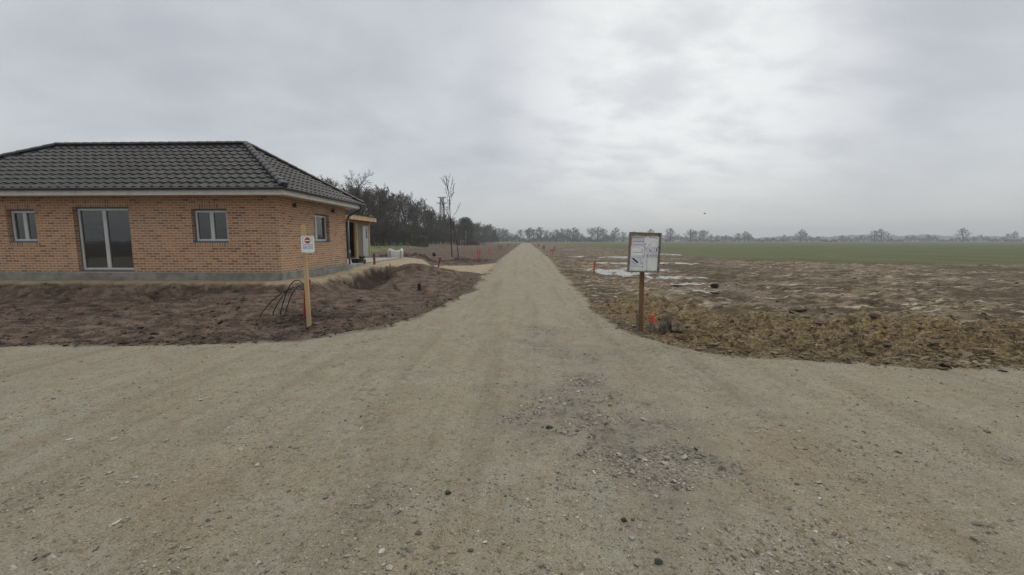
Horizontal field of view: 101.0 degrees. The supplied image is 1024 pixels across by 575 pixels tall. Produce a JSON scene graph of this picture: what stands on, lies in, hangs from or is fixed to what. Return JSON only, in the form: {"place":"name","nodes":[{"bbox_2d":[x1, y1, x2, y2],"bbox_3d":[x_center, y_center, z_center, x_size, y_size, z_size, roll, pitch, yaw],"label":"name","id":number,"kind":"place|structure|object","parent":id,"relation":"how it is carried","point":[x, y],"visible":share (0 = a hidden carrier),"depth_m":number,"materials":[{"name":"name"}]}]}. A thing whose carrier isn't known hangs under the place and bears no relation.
{"place":"outdoors","nodes":[
{"label":"outdoors","id":0,"kind":"place"},
{"bbox_2d":[0,257,497,288],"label":"sand track","id":1,"kind":"structure","parent":0,"point":[480,269],"depth_m":13.96,"materials":[{"name":"beige sand"}]},
{"bbox_2d":[387,248,402,257],"bbox_3d":[-7.900,-2.316,28.605,1.062,0.681,0.855,-2,7,-14],"label":"bulk bag","id":2,"kind":"object","parent":1,"relation":"on","point":[391,253],"visible":0.95,"depth_m":28.25,"materials":[{"name":"white fabric"}]},
{"bbox_2d":[351,258,359,262],"bbox_3d":[-7.741,-1.322,20.882,0.450,0.215,0.443,0,6,0],"label":"plastic tub","id":3,"kind":"object","parent":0,"point":[355,260],"visible":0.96,"depth_m":20.74,"materials":[{"name":"black plastic"}]},
{"bbox_2d":[370,243,448,251],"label":"meadow","id":4,"kind":"structure","parent":0,"point":[377,249],"depth_m":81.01,"materials":[{"name":"green plant"}]},
{"bbox_2d":[319,175,336,185],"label":"bare tree","id":5,"kind":"object","parent":4,"relation":"on","point":[330,182],"visible":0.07,"depth_m":101.15,"materials":[{"name":"grey plant"}]},
{"bbox_2d":[325,169,390,218],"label":"bare tree","id":6,"kind":"object","parent":4,"relation":"on","point":[366,198],"visible":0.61,"depth_m":88.75,"materials":[{"name":"grey plant"}]},
{"bbox_2d":[343,180,375,216],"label":"bare tree","id":7,"kind":"object","parent":4,"relation":"on","point":[356,188],"visible":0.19,"depth_m":109.23,"materials":[{"name":"grey plant"}]},
{"bbox_2d":[353,186,395,243],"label":"bare tree","id":8,"kind":"object","parent":4,"relation":"on","point":[377,205],"visible":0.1,"depth_m":115.79,"materials":[{"name":"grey plant"}]},
{"bbox_2d":[369,219,387,245],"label":"shrub","id":9,"kind":"object","parent":4,"relation":"on","point":[376,231],"visible":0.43,"depth_m":85.29,"materials":[{"name":"green plant"}]},
{"bbox_2d":[362,186,403,244],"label":"bare tree","id":10,"kind":"object","parent":4,"relation":"on","point":[386,204],"visible":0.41,"depth_m":96.97,"materials":[{"name":"grey plant"}]},
{"bbox_2d":[373,221,398,244],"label":"shrub","id":11,"kind":"object","parent":4,"relation":"on","point":[390,240],"visible":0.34,"depth_m":93.35,"materials":[{"name":"green plant"}]},
{"bbox_2d":[372,219,401,245],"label":"shrub","id":12,"kind":"object","parent":4,"relation":"on","point":[384,234],"visible":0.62,"depth_m":87.34,"materials":[{"name":"green plant"}]},
{"bbox_2d":[366,194,407,243],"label":"bare tree","id":13,"kind":"object","parent":4,"relation":"on","point":[396,214],"visible":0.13,"depth_m":122.83,"materials":[{"name":"grey plant"}]},
{"bbox_2d":[374,204,400,227],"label":"bare tree","id":14,"kind":"object","parent":4,"relation":"on","point":[391,217],"visible":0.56,"depth_m":106.91,"materials":[{"name":"grey plant"}]},
{"bbox_2d":[387,225,409,244],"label":"shrub","id":15,"kind":"object","parent":4,"relation":"on","point":[400,236],"visible":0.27,"depth_m":98.53,"materials":[{"name":"green plant"}]},
{"bbox_2d":[346,208,451,243],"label":"thicket","id":16,"kind":"object","parent":4,"relation":"on","point":[399,228],"visible":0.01,"depth_m":151.91,"materials":[{"name":"plant"}]},
{"bbox_2d":[388,198,410,227],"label":"bare tree","id":17,"kind":"object","parent":4,"relation":"on","point":[399,212],"visible":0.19,"depth_m":125.79,"materials":[{"name":"grey plant"}]},
{"bbox_2d":[388,191,418,243],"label":"bare tree","id":18,"kind":"object","parent":4,"relation":"on","point":[406,198],"visible":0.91,"depth_m":119.67,"materials":[{"name":"grey plant"}]},
{"bbox_2d":[394,224,417,244],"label":"shrub","id":19,"kind":"object","parent":4,"relation":"on","point":[407,235],"visible":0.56,"depth_m":102.75,"materials":[{"name":"green plant"}]},
{"bbox_2d":[394,229,423,244],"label":"shrub","id":20,"kind":"object","parent":4,"relation":"on","point":[418,233],"visible":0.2,"depth_m":107.56,"materials":[{"name":"green plant"}]},
{"bbox_2d":[402,205,428,225],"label":"bare tree","id":21,"kind":"object","parent":4,"relation":"on","point":[414,217],"visible":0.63,"depth_m":127.82,"materials":[{"name":"grey plant"}]},
{"bbox_2d":[405,224,428,243],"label":"shrub","id":22,"kind":"object","parent":4,"relation":"on","point":[423,232],"visible":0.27,"depth_m":113.94,"materials":[{"name":"green plant"}]},
{"bbox_2d":[396,199,438,229],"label":"bare tree","id":23,"kind":"object","parent":4,"relation":"on","point":[422,207],"visible":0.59,"depth_m":133.92,"materials":[{"name":"grey plant"}]},
{"bbox_2d":[403,213,435,229],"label":"bare tree","id":24,"kind":"object","parent":4,"relation":"on","point":[408,222],"visible":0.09,"depth_m":140.73,"materials":[{"name":"grey plant"}]},
{"bbox_2d":[403,226,442,240],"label":"shrub","id":25,"kind":"object","parent":4,"relation":"on","point":[430,234],"visible":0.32,"depth_m":120.39,"materials":[{"name":"green plant"}]},
{"bbox_2d":[417,205,439,232],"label":"bare tree","id":26,"kind":"object","parent":4,"relation":"on","point":[430,215],"visible":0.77,"depth_m":135.05,"materials":[{"name":"grey plant"}]},
{"bbox_2d":[415,227,442,242],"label":"shrub","id":27,"kind":"object","parent":4,"relation":"on","point":[433,240],"visible":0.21,"depth_m":128.29,"materials":[{"name":"green plant"}]},
{"bbox_2d":[421,210,440,243],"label":"bare tree","id":28,"kind":"object","parent":4,"relation":"on","point":[439,220],"visible":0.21,"depth_m":145.15,"materials":[{"name":"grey plant"}]},
{"bbox_2d":[428,230,445,243],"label":"shrub","id":29,"kind":"object","parent":4,"relation":"on","point":[436,241],"visible":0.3,"depth_m":134.70,"materials":[{"name":"green plant"}]},
{"bbox_2d":[432,216,447,242],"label":"bare tree","id":30,"kind":"object","parent":4,"relation":"on","point":[439,225],"visible":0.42,"depth_m":152.30,"materials":[{"name":"grey plant"}]},
{"bbox_2d":[430,230,449,243],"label":"shrub","id":31,"kind":"object","parent":4,"relation":"on","point":[447,234],"visible":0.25,"depth_m":142.44,"materials":[{"name":"green plant"}]},
{"bbox_2d":[436,213,454,233],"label":"bare tree","id":32,"kind":"object","parent":4,"relation":"on","point":[443,219],"visible":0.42,"depth_m":156.18,"materials":[{"name":"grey plant"}]},
{"bbox_2d":[442,217,456,243],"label":"bare tree","id":33,"kind":"object","parent":4,"relation":"on","point":[449,225],"visible":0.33,"depth_m":162.82,"materials":[{"name":"grey plant"}]},
{"bbox_2d":[0,243,1023,574],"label":"gravel road","id":34,"kind":"structure","parent":0,"point":[538,289],"depth_m":3.16,"materials":[{"name":"beige gravel"}]},
{"bbox_2d":[654,558,662,564],"bbox_3d":[0.716,1.338,2.062,0.046,0.030,0.033,0,6,0],"label":"stone","id":35,"kind":"object","parent":34,"relation":"on","point":[658,561],"visible":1,"depth_m":2.05,"materials":[{"name":"grey stone"}]},
{"bbox_2d":[0,243,1023,371],"bbox_3d":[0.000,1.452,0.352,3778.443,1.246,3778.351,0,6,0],"label":"ground","id":36,"kind":"structure","parent":0,"point":[828,282],"depth_m":11.40,"materials":[{"name":"brown soil"}]},
{"bbox_2d":[0,141,364,280],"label":"brick bungalow","id":37,"kind":"object","parent":36,"relation":"on","point":[199,210],"visible":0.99,"depth_m":14.04,"materials":[{"name":"brick"}]},
{"bbox_2d":[1,202,39,245],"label":"window","id":38,"kind":"structure","parent":37,"relation":"in","point":[22,214],"depth_m":14.16,"materials":[{"name":"plastic"}]},
{"bbox_2d":[68,199,134,272],"bbox_3d":[-13.551,-1.661,14.084,2.100,2.495,0.220,0,6,2],"label":"window","id":39,"kind":"structure","parent":37,"relation":"in","point":[103,224],"depth_m":14.13,"materials":[{"name":"plastic"}]},
{"bbox_2d":[187,201,229,245],"bbox_3d":[-9.905,-2.091,13.921,1.400,1.465,0.220,0,6,2],"label":"window","id":40,"kind":"structure","parent":37,"relation":"in","point":[210,217],"depth_m":13.96,"materials":[{"name":"plastic"}]},
{"bbox_2d":[312,207,330,245],"bbox_3d":[-7.604,-2.402,16.711,0.220,1.465,1.460,0,6,2],"label":"window","id":41,"kind":"structure","parent":37,"relation":"in","point":[319,220],"depth_m":16.81,"materials":[{"name":"plastic"}]},
{"bbox_2d":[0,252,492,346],"bbox_3d":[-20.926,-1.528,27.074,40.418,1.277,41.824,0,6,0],"label":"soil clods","id":42,"kind":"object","parent":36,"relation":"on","point":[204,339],"visible":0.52,"depth_m":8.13,"materials":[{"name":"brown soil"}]},
{"bbox_2d":[260,288,303,316],"bbox_3d":[-4.846,0.417,8.916,1.398,0.830,0.021,2,7,15],"label":"cable","id":43,"kind":"object","parent":36,"relation":"on","point":[277,296],"visible":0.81,"depth_m":8.91,"materials":[{"name":"black plastic"}]},
{"bbox_2d":[272,286,303,314],"bbox_3d":[-4.776,0.385,9.033,1.330,0.859,0.021,3,7,29],"label":"cable","id":44,"kind":"object","parent":36,"relation":"on","point":[283,295],"visible":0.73,"depth_m":9.10,"materials":[{"name":"black plastic"}]},
{"bbox_2d":[280,280,303,314],"bbox_3d":[-4.606,0.311,8.889,0.959,0.965,0.021,3,7,25],"label":"cable","id":45,"kind":"object","parent":36,"relation":"on","point":[287,291],"visible":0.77,"depth_m":8.93,"materials":[{"name":"black plastic"}]},
{"bbox_2d":[285,285,303,313],"bbox_3d":[-4.676,0.380,9.153,1.380,0.902,0.021,5,8,41],"label":"cable","id":46,"kind":"object","parent":36,"relation":"on","point":[290,298],"visible":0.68,"depth_m":9.30,"materials":[{"name":"black plastic"}]},
{"bbox_2d":[303,280,310,316],"bbox_3d":[-4.221,0.288,8.685,0.196,0.906,0.116,0,6,0],"label":"conduit pipe","id":47,"kind":"object","parent":36,"relation":"on","point":[304,310],"visible":0.2,"depth_m":8.64,"materials":[{"name":"red plastic"}]},
{"bbox_2d":[301,225,314,326],"bbox_3d":[-3.808,-0.154,7.969,0.247,2.043,0.067,0,6,0],"label":"warning sign","id":48,"kind":"object","parent":36,"relation":"on","point":[307,244],"visible":1,"depth_m":7.92,"materials":[{"name":"brown wood"}]},
{"bbox_2d":[347,258,400,268],"bbox_3d":[-8.687,-1.351,23.361,2.640,0.275,8.350,0,6,2],"label":"concrete pad","id":49,"kind":"object","parent":36,"relation":"on","point":[354,265],"visible":0.16,"depth_m":23.45,"materials":[{"name":"grey concrete"}]},
{"bbox_2d":[345,214,376,257],"bbox_3d":[-12.231,-3.271,27.317,5.590,2.665,4.430,0,6,2],"label":"porch","id":50,"kind":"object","parent":49,"relation":"on","point":[359,231],"depth_m":27.81,"materials":[{"name":"brown wood"}]},
{"bbox_2d":[362,226,368,256],"bbox_3d":[-9.796,-3.075,28.243,0.060,2.070,1.010,0,6,2],"label":"door","id":51,"kind":"structure","parent":50,"relation":"in","point":[365,237],"depth_m":28.21,"materials":[{"name":"white wood"}]},
{"bbox_2d":[359,255,365,263],"bbox_3d":[-7.547,-1.429,21.265,0.417,0.459,0.395,0,6,0],"label":"rubble sack","id":52,"kind":"object","parent":49,"relation":"on","point":[362,259],"visible":0.9,"depth_m":21.16,"materials":[{"name":"plastic"}]},
{"bbox_2d":[410,235,428,246],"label":"hedge","id":53,"kind":"object","parent":36,"relation":"on","point":[421,240],"visible":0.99,"depth_m":98.87,"materials":[{"name":"green plant"}]},
{"bbox_2d":[439,175,460,256],"bbox_3d":[-6.237,-6.893,41.744,2.004,8.236,2.303,-3,7,-24],"label":"sapling","id":54,"kind":"object","parent":36,"relation":"on","point":[449,204],"visible":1,"depth_m":41.31,"materials":[{"name":"grey plant"}]},
{"bbox_2d":[444,206,458,256],"bbox_3d":[-6.180,-5.813,42.817,1.629,5.735,0.834,2,7,18],"label":"sapling","id":55,"kind":"object","parent":36,"relation":"on","point":[454,231],"visible":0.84,"depth_m":42.56,"materials":[{"name":"brown plant"}]},
{"bbox_2d":[438,231,467,243],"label":"shrub","id":56,"kind":"object","parent":36,"relation":"on","point":[453,237],"visible":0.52,"depth_m":149.14,"materials":[{"name":"green plant"}]},
{"bbox_2d":[445,231,469,243],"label":"shrub","id":57,"kind":"object","parent":36,"relation":"on","point":[458,238],"visible":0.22,"depth_m":159.91,"materials":[{"name":"green plant"}]},
{"bbox_2d":[455,217,474,238],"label":"pine tree","id":58,"kind":"object","parent":36,"relation":"on","point":[465,223],"visible":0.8,"depth_m":174.89,"materials":[{"name":"green plant"}]},
{"bbox_2d":[453,238,483,244],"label":"brush heap","id":59,"kind":"object","parent":36,"relation":"on","point":[468,241],"visible":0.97,"depth_m":143.03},
{"bbox_2d":[472,224,481,235],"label":"bare tree","id":60,"kind":"object","parent":36,"relation":"on","point":[476,229],"visible":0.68,"depth_m":221.21,"materials":[{"name":"grey plant"}]},
{"bbox_2d":[473,222,489,242],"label":"bare tree","id":61,"kind":"object","parent":36,"relation":"on","point":[481,227],"visible":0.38,"depth_m":263.66,"materials":[{"name":"grey plant"}]},
{"bbox_2d":[477,224,493,242],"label":"bare tree","id":62,"kind":"object","parent":36,"relation":"on","point":[485,231],"visible":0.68,"depth_m":267.58,"materials":[{"name":"grey plant"}]},
{"bbox_2d":[627,232,661,330],"bbox_3d":[2.290,0.011,7.410,0.569,1.953,0.122,0,6,0],"label":"notice board","id":63,"kind":"object","parent":36,"relation":"on","point":[644,250],"visible":0.98,"depth_m":7.32,"materials":[{"name":"white wood"}]},
{"bbox_2d":[650,315,653,331],"bbox_3d":[2.495,0.703,7.532,0.059,0.437,0.035,0,6,0],"label":"survey stake","id":64,"kind":"object","parent":36,"relation":"on","point":[652,323],"visible":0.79,"depth_m":7.51,"materials":[{"name":"red wood"}]},
{"bbox_2d":[658,313,671,334],"bbox_3d":[2.687,0.643,7.453,0.193,0.392,0.221,-6,9,-44],"label":"rock","id":65,"kind":"object","parent":36,"relation":"on","point":[665,323],"visible":0.98,"depth_m":7.38,"materials":[{"name":"grey stone"}]},
{"bbox_2d":[669,322,685,333],"bbox_3d":[2.903,0.706,7.415,0.295,0.214,0.332,0,6,0],"label":"rock","id":66,"kind":"object","parent":36,"relation":"on","point":[678,327],"visible":0.89,"depth_m":7.31,"materials":[{"name":"beige stone"}]},
{"bbox_2d":[710,283,718,287],"bbox_3d":[6.963,-0.059,14.476,0.276,0.176,0.188,0,6,0],"label":"earth clod","id":67,"kind":"object","parent":36,"relation":"on","point":[714,285],"visible":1,"depth_m":14.43,"materials":[{"name":"brown soil"}]},
{"bbox_2d":[521,234,1023,240],"bbox_3d":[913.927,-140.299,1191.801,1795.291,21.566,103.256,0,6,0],"label":"distant forest","id":68,"kind":"object","parent":36,"relation":"on","point":[896,237],"visible":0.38,"depth_m":1159.76,"materials":[{"name":"grey plant"}]},
{"bbox_2d":[598,292,1023,368],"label":"dry grass","id":69,"kind":"structure","parent":36,"relation":"on","point":[797,337],"depth_m":6.56,"materials":[{"name":"brown plant"}]},
{"bbox_2d":[0,0,1023,240],"label":"sky","id":70,"kind":"structure","parent":0,"point":[761,118],"materials":[{"name":"grey"}]},
{"bbox_2d":[557,249,716,292],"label":"water","id":71,"kind":"structure","parent":0,"point":[618,271],"depth_m":21.29,"materials":[{"name":"grey liquid"}]},
{"bbox_2d":[437,241,1023,263],"bbox_3d":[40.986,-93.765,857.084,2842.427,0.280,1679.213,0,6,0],"label":"field","id":72,"kind":"structure","parent":0,"point":[961,252],"depth_m":67.06,"materials":[{"name":"green plant"}]},
{"bbox_2d":[438,197,447,221],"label":"power pylon","id":73,"kind":"object","parent":72,"relation":"on","point":[440,204],"visible":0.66,"depth_m":393.04,"materials":[{"name":"metal"}]},
{"bbox_2d":[488,230,498,242],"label":"fir tree","id":74,"kind":"object","parent":72,"relation":"on","point":[496,237],"visible":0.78,"depth_m":282.19,"materials":[{"name":"plant"}]},
{"bbox_2d":[503,230,509,241],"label":"tree","id":75,"kind":"object","parent":72,"relation":"on","point":[506,231],"visible":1,"depth_m":395.52,"materials":[{"name":"grey plant"}]},
{"bbox_2d":[515,229,525,241],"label":"tree","id":76,"kind":"object","parent":72,"relation":"on","point":[519,238],"visible":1,"depth_m":406.74,"materials":[{"name":"grey plant"}]},
{"bbox_2d":[524,227,533,241],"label":"tree","id":77,"kind":"object","parent":72,"relation":"on","point":[528,232],"visible":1,"depth_m":396.11,"materials":[{"name":"grey plant"}]},
{"bbox_2d":[535,227,546,241],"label":"tree","id":78,"kind":"object","parent":72,"relation":"on","point":[540,232],"visible":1,"depth_m":405.02,"materials":[{"name":"grey plant"}]},
{"bbox_2d":[552,229,560,241],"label":"tree","id":79,"kind":"object","parent":72,"relation":"on","point":[557,234],"visible":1,"depth_m":397.21,"materials":[{"name":"grey plant"}]},
{"bbox_2d":[557,228,565,241],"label":"tree","id":80,"kind":"object","parent":72,"relation":"on","point":[562,230],"visible":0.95,"depth_m":426.83,"materials":[{"name":"grey plant"}]},
{"bbox_2d":[563,228,571,241],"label":"tree","id":81,"kind":"object","parent":72,"relation":"on","point":[567,234],"visible":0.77,"depth_m":435.68,"materials":[{"name":"grey plant"}]},
{"bbox_2d":[567,227,579,241],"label":"tree","id":82,"kind":"object","parent":72,"relation":"on","point":[576,230],"visible":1,"depth_m":416.03,"materials":[{"name":"grey plant"}]},
{"bbox_2d":[586,227,600,241],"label":"tree","id":83,"kind":"object","parent":72,"relation":"on","point":[591,230],"visible":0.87,"depth_m":444.26,"materials":[{"name":"grey plant"}]},
{"bbox_2d":[589,227,605,241],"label":"tree","id":84,"kind":"object","parent":72,"relation":"on","point":[597,233],"visible":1,"depth_m":425.04,"materials":[{"name":"grey plant"}]},
{"bbox_2d":[611,227,619,241],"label":"tree","id":85,"kind":"object","parent":72,"relation":"on","point":[618,229],"visible":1,"depth_m":415.96,"materials":[{"name":"grey plant"}]},
{"bbox_2d":[664,228,677,240],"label":"tree","id":86,"kind":"object","parent":72,"relation":"on","point":[671,234],"visible":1,"depth_m":436.11,"materials":[{"name":"grey plant"}]},
{"bbox_2d":[682,229,695,241],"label":"tree","id":87,"kind":"object","parent":72,"relation":"on","point":[690,234],"visible":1,"depth_m":445.82,"materials":[{"name":"grey plant"}]},
{"bbox_2d":[698,230,709,240],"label":"tree","id":88,"kind":"object","parent":72,"relation":"on","point":[704,232],"visible":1,"depth_m":467.34,"materials":[{"name":"grey plant"}]},
{"bbox_2d":[740,231,748,241],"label":"tree","id":89,"kind":"object","parent":72,"relation":"on","point":[747,233],"visible":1,"depth_m":455.75,"materials":[{"name":"grey plant"}]},
{"bbox_2d":[485,233,1023,241],"bbox_3d":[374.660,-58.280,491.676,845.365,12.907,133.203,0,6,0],"label":"hedgerow","id":90,"kind":"object","parent":72,"relation":"on","point":[611,238],"visible":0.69,"depth_m":458.33,"materials":[{"name":"plant"}]},
{"bbox_2d":[797,229,805,241],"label":"tree","id":91,"kind":"object","parent":72,"relation":"on","point":[801,233],"visible":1,"depth_m":425.92,"materials":[{"name":"grey plant"}]},
{"bbox_2d":[869,230,878,241],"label":"tree","id":92,"kind":"object","parent":72,"relation":"on","point":[874,232],"visible":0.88,"depth_m":446.76,"materials":[{"name":"grey plant"}]},
{"bbox_2d":[876,229,887,239],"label":"tree","id":93,"kind":"object","parent":72,"relation":"on","point":[884,233],"visible":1,"depth_m":436.38,"materials":[{"name":"grey plant"}]},
{"bbox_2d":[956,228,972,241],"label":"tree","id":94,"kind":"object","parent":72,"relation":"on","point":[962,234],"visible":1,"depth_m":416.38,"materials":[{"name":"grey plant"}]},
{"bbox_2d":[1009,231,1018,239],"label":"tree","id":95,"kind":"object","parent":72,"relation":"on","point":[1017,236],"visible":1,"depth_m":465.81,"materials":[{"name":"grey plant"}]}
]}

